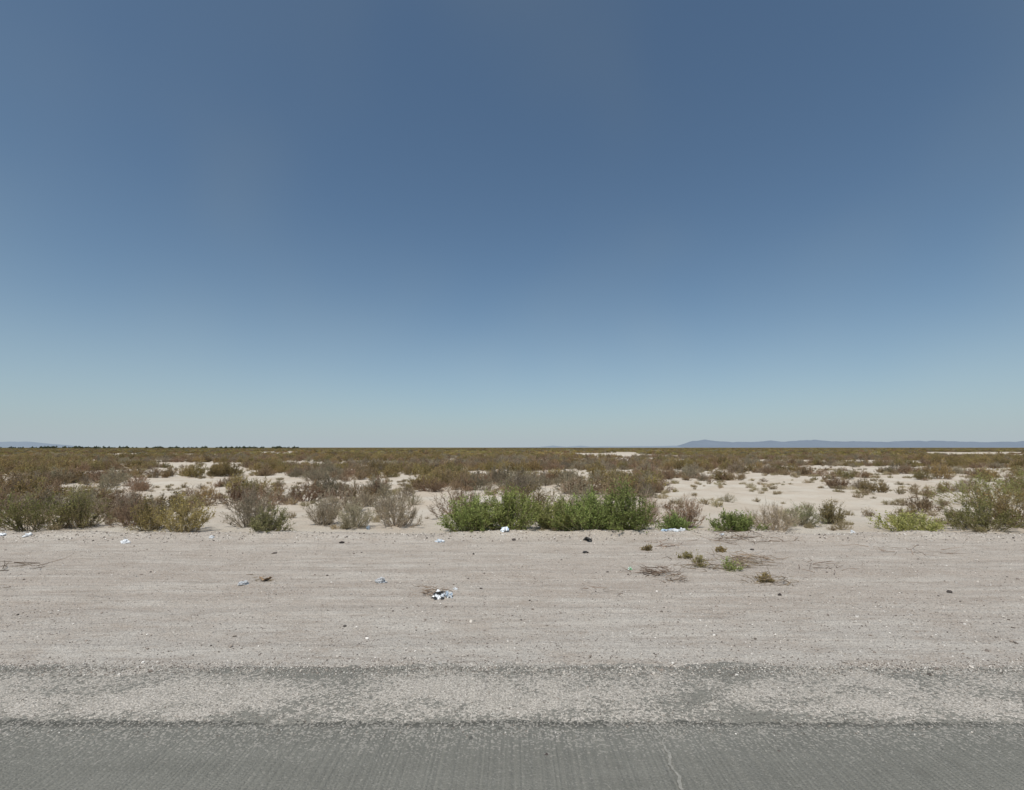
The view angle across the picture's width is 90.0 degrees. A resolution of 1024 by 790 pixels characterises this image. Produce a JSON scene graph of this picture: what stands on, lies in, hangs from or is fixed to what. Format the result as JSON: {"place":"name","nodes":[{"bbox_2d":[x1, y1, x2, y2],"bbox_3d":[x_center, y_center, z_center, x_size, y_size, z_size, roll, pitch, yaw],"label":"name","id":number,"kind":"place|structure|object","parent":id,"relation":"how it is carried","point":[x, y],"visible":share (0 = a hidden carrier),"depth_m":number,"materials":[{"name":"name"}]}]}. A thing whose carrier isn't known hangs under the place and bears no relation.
{"place":"outdoors","nodes":[
{"label":"outdoors","id":0,"kind":"place"},
{"bbox_2d":[0,442,90,447],"bbox_3d":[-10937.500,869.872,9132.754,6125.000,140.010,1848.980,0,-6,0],"label":"mountain range","id":1,"kind":"structure","parent":0,"point":[19,444],"depth_m":8870.60,"materials":[{"name":"grey stone"}]},
{"bbox_2d":[0,449,1023,671],"bbox_3d":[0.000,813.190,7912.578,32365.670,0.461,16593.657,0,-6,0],"label":"desert ground","id":2,"kind":"structure","parent":0,"point":[258,617],"depth_m":9.05,"materials":[{"name":"beige sand"}]},
{"bbox_2d":[0,485,33,524],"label":"creosote bush","id":3,"kind":"object","parent":2,"relation":"on","point":[14,506],"visible":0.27,"depth_m":16.64,"materials":[{"name":"green plant"}]},
{"bbox_2d":[0,557,66,570],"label":"dry twigs","id":4,"kind":"object","parent":2,"relation":"on","point":[4,561],"visible":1,"depth_m":10.74,"materials":[{"name":"brown plant"}]},
{"bbox_2d":[0,477,94,531],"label":"creosote bush","id":5,"kind":"object","parent":2,"relation":"on","point":[16,517],"visible":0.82,"depth_m":15.41,"materials":[{"name":"green plant"}]},
{"bbox_2d":[52,480,118,528],"bbox_3d":[-13.545,3.458,16.176,1.688,1.557,1.893,0,-6,0],"label":"creosote bush","id":6,"kind":"object","parent":2,"relation":"on","point":[82,520],"visible":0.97,"depth_m":16.01,"materials":[{"name":"green plant"}]},
{"bbox_2d":[120,539,130,543],"bbox_3d":[-10.102,3.824,13.385,0.232,0.132,0.182,4,-7,-33],"label":"paper scrap","id":7,"kind":"object","parent":2,"relation":"on","point":[124,541],"visible":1,"depth_m":13.35,"materials":[{"name":"white paper"}]},
{"bbox_2d":[99,489,154,526],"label":"dry shrub","id":8,"kind":"object","parent":2,"relation":"on","point":[123,516],"visible":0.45,"depth_m":16.30,"materials":[{"name":"brown plant"}]},
{"bbox_2d":[117,493,173,531],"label":"creosote bush","id":9,"kind":"object","parent":2,"relation":"on","point":[145,520],"visible":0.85,"depth_m":15.44,"materials":[{"name":"green plant"}]},
{"bbox_2d":[0,445,298,448],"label":"distant trees","id":10,"kind":"object","parent":2,"relation":"on","point":[95,447],"visible":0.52,"depth_m":877.90,"materials":[{"name":"green plant"}]},
{"bbox_2d":[138,488,216,532],"bbox_3d":[-9.760,3.432,15.389,1.718,1.462,1.860,0,-6,0],"label":"creosote bush","id":11,"kind":"object","parent":2,"relation":"on","point":[182,510],"visible":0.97,"depth_m":15.17,"materials":[{"name":"green plant"}]},
{"bbox_2d":[238,580,248,585],"bbox_3d":[-4.905,3.435,9.350,0.145,0.091,0.239,-5,-8,41],"label":"paper scrap","id":12,"kind":"object","parent":2,"relation":"on","point":[245,582],"visible":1,"depth_m":9.32,"materials":[{"name":"white paper"}]},
{"bbox_2d":[219,490,275,527],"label":"saltbush","id":13,"kind":"object","parent":2,"relation":"on","point":[246,516],"visible":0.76,"depth_m":16.27,"materials":[{"name":"brown plant"}]},
{"bbox_2d":[259,576,271,580],"bbox_3d":[-4.659,3.460,9.655,0.230,0.088,0.130,-1,-17,8],"label":"cardboard scrap","id":14,"kind":"object","parent":2,"relation":"on","point":[265,579],"visible":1,"depth_m":9.66,"materials":[{"name":"brown cardboard"}]},
{"bbox_2d":[248,499,297,532],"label":"saltbush","id":15,"kind":"object","parent":2,"relation":"on","point":[264,523],"visible":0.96,"depth_m":14.72,"materials":[{"name":"green plant"}]},
{"bbox_2d":[301,485,344,525],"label":"saltbush","id":16,"kind":"object","parent":2,"relation":"on","point":[321,512],"visible":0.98,"depth_m":16.66,"materials":[{"name":"beige plant"}]},
{"bbox_2d":[334,497,379,529],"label":"saltbush","id":17,"kind":"object","parent":2,"relation":"on","point":[354,522],"visible":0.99,"depth_m":15.99,"materials":[{"name":"beige plant"}]},
{"bbox_2d":[375,577,387,582],"bbox_3d":[-2.454,3.460,9.574,0.220,0.141,0.212,-5,-8,42],"label":"plastic bag","id":18,"kind":"object","parent":2,"relation":"on","point":[380,580],"visible":0.92,"depth_m":9.50,"materials":[{"name":"white plastic"}]},
{"bbox_2d":[374,483,425,527],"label":"saltbush","id":19,"kind":"object","parent":2,"relation":"on","point":[400,514],"visible":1,"depth_m":16.43,"materials":[{"name":"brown plant"}]},
{"bbox_2d":[413,584,458,595],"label":"dry twigs","id":20,"kind":"object","parent":2,"relation":"on","point":[427,590],"visible":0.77,"depth_m":8.81,"materials":[{"name":"brown wood"}]},
{"bbox_2d":[431,589,445,599],"bbox_3d":[-1.220,3.334,8.545,0.237,0.170,0.308,-4,-7,33],"label":"plastic bag","id":21,"kind":"object","parent":2,"relation":"on","point":[438,594],"visible":0.99,"depth_m":8.50,"materials":[{"name":"plastic"}]},
{"bbox_2d":[445,591,452,597],"bbox_3d":[-1.062,3.356,8.619,0.130,0.116,0.176,1,-6,-10],"label":"plastic bag","id":22,"kind":"object","parent":2,"relation":"on","point":[448,594],"visible":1,"depth_m":8.59,"materials":[{"name":"white plastic"}]},
{"bbox_2d":[426,479,484,517],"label":"dry shrub","id":23,"kind":"object","parent":2,"relation":"on","point":[461,493],"visible":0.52,"depth_m":18.53,"materials":[{"name":"brown plant"}]},
{"bbox_2d":[435,489,500,531],"bbox_3d":[-1.265,3.489,15.540,1.959,1.383,2.598,0,-6,0],"label":"green bush","id":24,"kind":"object","parent":2,"relation":"on","point":[468,520],"visible":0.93,"depth_m":15.12,"materials":[{"name":"green plant"}]},
{"bbox_2d":[464,481,543,530],"bbox_3d":[-0.034,3.380,15.568,2.622,1.621,2.125,-4,-7,35],"label":"green bush","id":25,"kind":"object","parent":2,"relation":"on","point":[509,509],"visible":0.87,"depth_m":15.24,"materials":[{"name":"green plant"}]},
{"bbox_2d":[500,527,508,531],"bbox_3d":[-0.213,3.817,14.597,0.258,0.150,0.354,2,-6,-16],"label":"plastic bag","id":26,"kind":"object","parent":2,"relation":"on","point":[503,529],"visible":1,"depth_m":14.52,"materials":[{"name":"white plastic"}]},
{"bbox_2d":[0,529,1023,736],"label":"gravel","id":27,"kind":"structure","parent":2,"relation":"on","point":[617,666],"depth_m":6.09,"materials":[{"name":"beige gravel"}]},
{"bbox_2d":[0,448,1023,532],"bbox_3d":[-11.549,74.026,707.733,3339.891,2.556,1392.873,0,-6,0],"label":"desert scrub","id":28,"kind":"object","parent":2,"relation":"on","point":[56,468],"visible":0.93,"depth_m":44.00,"materials":[{"name":"green plant"}]},
{"bbox_2d":[480,475,556,512],"bbox_3d":[0.325,3.900,20.034,3.166,1.494,2.587,0,-6,0],"label":"saltbush","id":29,"kind":"object","parent":2,"relation":"on","point":[538,494],"visible":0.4,"depth_m":20.12,"materials":[{"name":"brown plant"}]},
{"bbox_2d":[524,495,590,530],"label":"green bush","id":30,"kind":"object","parent":2,"relation":"on","point":[544,522],"visible":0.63,"depth_m":15.59,"materials":[{"name":"green plant"}]},
{"bbox_2d":[548,477,612,517],"bbox_3d":[2.554,3.762,18.961,2.942,1.737,2.403,0,-6,0],"label":"saltbush","id":31,"kind":"object","parent":2,"relation":"on","point":[585,489],"visible":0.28,"depth_m":19.08,"materials":[{"name":"brown plant"}]},
{"bbox_2d":[549,484,622,530],"bbox_3d":[2.325,3.346,15.327,2.515,1.607,2.077,0,-6,0],"label":"green bush","id":32,"kind":"object","parent":2,"relation":"on","point":[591,510],"visible":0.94,"depth_m":15.07,"materials":[{"name":"green plant"}]},
{"bbox_2d":[598,474,662,533],"bbox_3d":[3.300,3.262,15.485,2.143,1.834,2.793,-3,-7,30],"label":"green bush","id":33,"kind":"object","parent":2,"relation":"on","point":[629,518],"visible":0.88,"depth_m":15.25,"materials":[{"name":"green plant"}]},
{"bbox_2d":[640,544,652,550],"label":"roadside weed","id":34,"kind":"object","parent":2,"relation":"on","point":[648,547],"visible":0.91,"depth_m":12.55,"materials":[{"name":"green plant"}]},
{"bbox_2d":[630,487,664,523],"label":"dry shrub","id":35,"kind":"object","parent":2,"relation":"on","point":[655,510],"visible":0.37,"depth_m":17.22,"materials":[{"name":"brown plant"}]},
{"bbox_2d":[624,564,681,576],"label":"dry twigs","id":36,"kind":"object","parent":2,"relation":"on","point":[652,571],"visible":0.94,"depth_m":10.16,"materials":[{"name":"brown wood"}]},
{"bbox_2d":[647,540,681,546],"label":"dry twigs","id":37,"kind":"object","parent":2,"relation":"on","point":[666,543],"visible":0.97,"depth_m":12.92,"materials":[{"name":"brown plant"}]},
{"bbox_2d":[653,572,689,582],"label":"dry twigs","id":38,"kind":"object","parent":2,"relation":"on","point":[674,579],"visible":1,"depth_m":9.68,"materials":[{"name":"brown wood"}]},
{"bbox_2d":[666,528,680,531],"bbox_3d":[4.604,3.877,14.686,0.510,0.105,0.200,-3,-7,27],"label":"plastic bag","id":39,"kind":"object","parent":2,"relation":"on","point":[674,530],"visible":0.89,"depth_m":14.63,"materials":[{"name":"white plastic"}]},
{"bbox_2d":[653,510,696,530],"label":"green bush","id":40,"kind":"object","parent":2,"relation":"on","point":[674,521],"visible":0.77,"depth_m":15.39,"materials":[{"name":"green plant"}]},
{"bbox_2d":[660,493,706,527],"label":"saltbush","id":41,"kind":"object","parent":2,"relation":"on","point":[689,513],"visible":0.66,"depth_m":16.11,"materials":[{"name":"brown plant"}]},
{"bbox_2d":[676,550,692,558],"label":"roadside weed","id":42,"kind":"object","parent":2,"relation":"on","point":[685,555],"visible":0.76,"depth_m":11.55,"materials":[{"name":"green plant"}]},
{"bbox_2d":[686,549,709,566],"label":"roadside weed","id":43,"kind":"object","parent":2,"relation":"on","point":[699,560],"visible":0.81,"depth_m":10.81,"materials":[{"name":"green plant"}]},
{"bbox_2d":[661,556,745,571],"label":"dry twigs","id":44,"kind":"object","parent":2,"relation":"on","point":[695,563],"visible":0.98,"depth_m":10.61,"materials":[{"name":"brown plant"}]},
{"bbox_2d":[714,545,727,552],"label":"roadside weed","id":45,"kind":"object","parent":2,"relation":"on","point":[720,549],"visible":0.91,"depth_m":12.28,"materials":[{"name":"brown plant"}]},
{"bbox_2d":[686,552,776,567],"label":"dry twigs","id":46,"kind":"object","parent":2,"relation":"on","point":[745,560],"visible":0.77,"depth_m":10.89,"materials":[{"name":"plant"}]},
{"bbox_2d":[721,556,745,571],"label":"roadside weed","id":47,"kind":"object","parent":2,"relation":"on","point":[733,567],"visible":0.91,"depth_m":10.44,"materials":[{"name":"green plant"}]},
{"bbox_2d":[706,508,771,531],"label":"green bush","id":48,"kind":"object","parent":2,"relation":"on","point":[740,522],"visible":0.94,"depth_m":15.18,"materials":[{"name":"green plant"}]},
{"bbox_2d":[688,526,800,544],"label":"dry twigs","id":49,"kind":"object","parent":2,"relation":"on","point":[747,536],"visible":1,"depth_m":13.88,"materials":[{"name":"brown plant"}]},
{"bbox_2d":[704,549,790,562],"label":"dry twigs","id":50,"kind":"object","parent":2,"relation":"on","point":[738,556],"visible":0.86,"depth_m":11.52,"materials":[{"name":"brown plant"}]},
{"bbox_2d":[756,571,774,582],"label":"roadside weed","id":51,"kind":"object","parent":2,"relation":"on","point":[765,575],"visible":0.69,"depth_m":9.61,"materials":[{"name":"green plant"}]},
{"bbox_2d":[739,565,798,585],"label":"dry twigs","id":52,"kind":"object","parent":2,"relation":"on","point":[781,579],"visible":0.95,"depth_m":9.54,"materials":[{"name":"brown plant"}]},
{"bbox_2d":[740,497,803,531],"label":"dry shrub","id":53,"kind":"object","parent":2,"relation":"on","point":[775,520],"visible":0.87,"depth_m":15.68,"materials":[{"name":"beige plant"}]},
{"bbox_2d":[780,500,829,526],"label":"saltbush","id":54,"kind":"object","parent":2,"relation":"on","point":[806,515],"visible":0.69,"depth_m":16.51,"materials":[{"name":"green plant"}]},
{"bbox_2d":[798,558,863,573],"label":"dry twigs","id":55,"kind":"object","parent":2,"relation":"on","point":[826,563],"visible":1,"depth_m":10.63,"materials":[{"name":"brown wood"}]},
{"bbox_2d":[816,497,848,524],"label":"saltbush","id":56,"kind":"object","parent":2,"relation":"on","point":[828,514],"visible":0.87,"depth_m":16.81,"materials":[{"name":"green plant"}]},
{"bbox_2d":[866,509,949,531],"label":"green bush","id":57,"kind":"object","parent":2,"relation":"on","point":[905,523],"visible":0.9,"depth_m":15.29,"materials":[{"name":"green plant"}]},
{"bbox_2d":[844,542,978,559],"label":"dry twigs","id":58,"kind":"object","parent":2,"relation":"on","point":[881,549],"visible":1,"depth_m":12.11,"materials":[{"name":"brown plant"}]},
{"bbox_2d":[925,467,1023,507],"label":"creosote bush","id":59,"kind":"object","parent":2,"relation":"on","point":[974,490],"visible":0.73,"depth_m":22.07,"materials":[{"name":"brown plant"}]},
{"bbox_2d":[934,490,1023,532],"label":"creosote bush","id":60,"kind":"object","parent":2,"relation":"on","point":[979,514],"visible":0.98,"depth_m":15.54,"materials":[{"name":"green plant"}]},
{"bbox_2d":[942,478,1023,528],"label":"creosote bush","id":61,"kind":"object","parent":2,"relation":"on","point":[1000,505],"visible":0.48,"depth_m":16.26,"materials":[{"name":"green plant"}]},
{"bbox_2d":[991,465,1023,503],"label":"creosote bush","id":62,"kind":"object","parent":2,"relation":"on","point":[1021,480],"visible":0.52,"depth_m":23.77,"materials":[{"name":"green plant"}]},
{"bbox_2d":[0,718,1023,789],"bbox_3d":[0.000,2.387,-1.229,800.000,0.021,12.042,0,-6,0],"label":"asphalt road","id":63,"kind":"structure","parent":0,"point":[750,757],"depth_m":4.14,"materials":[{"name":"grey asphalt"}]},
{"bbox_2d":[652,725,683,789],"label":"road crack","id":64,"kind":"object","parent":63,"relation":"on","point":[672,768],"visible":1,"depth_m":4.07,"materials":[{"name":"grey asphalt"}]},
{"bbox_2d":[0,661,1023,724],"bbox_3d":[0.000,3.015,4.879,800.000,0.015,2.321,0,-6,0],"label":"road shoulder","id":65,"kind":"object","parent":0,"point":[148,687],"visible":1,"depth_m":5.20},
{"bbox_2d":[0,0,1023,447],"label":"sky","id":66,"kind":"structure","parent":0,"point":[228,223],"materials":[{"name":"blue"}]},
{"bbox_2d":[488,446,683,447],"bbox_3d":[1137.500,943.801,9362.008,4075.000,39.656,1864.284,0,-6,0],"label":"mountain range","id":67,"kind":"structure","parent":0,"point":[596,447],"depth_m":8793.39,"materials":[{"name":"grey stone"}]},
{"bbox_2d":[678,440,1023,447],"bbox_3d":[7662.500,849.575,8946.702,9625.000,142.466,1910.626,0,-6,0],"label":"mountain range","id":68,"kind":"structure","parent":0,"point":[826,444],"depth_m":8453.55,"materials":[{"name":"grey stone"}]}
]}

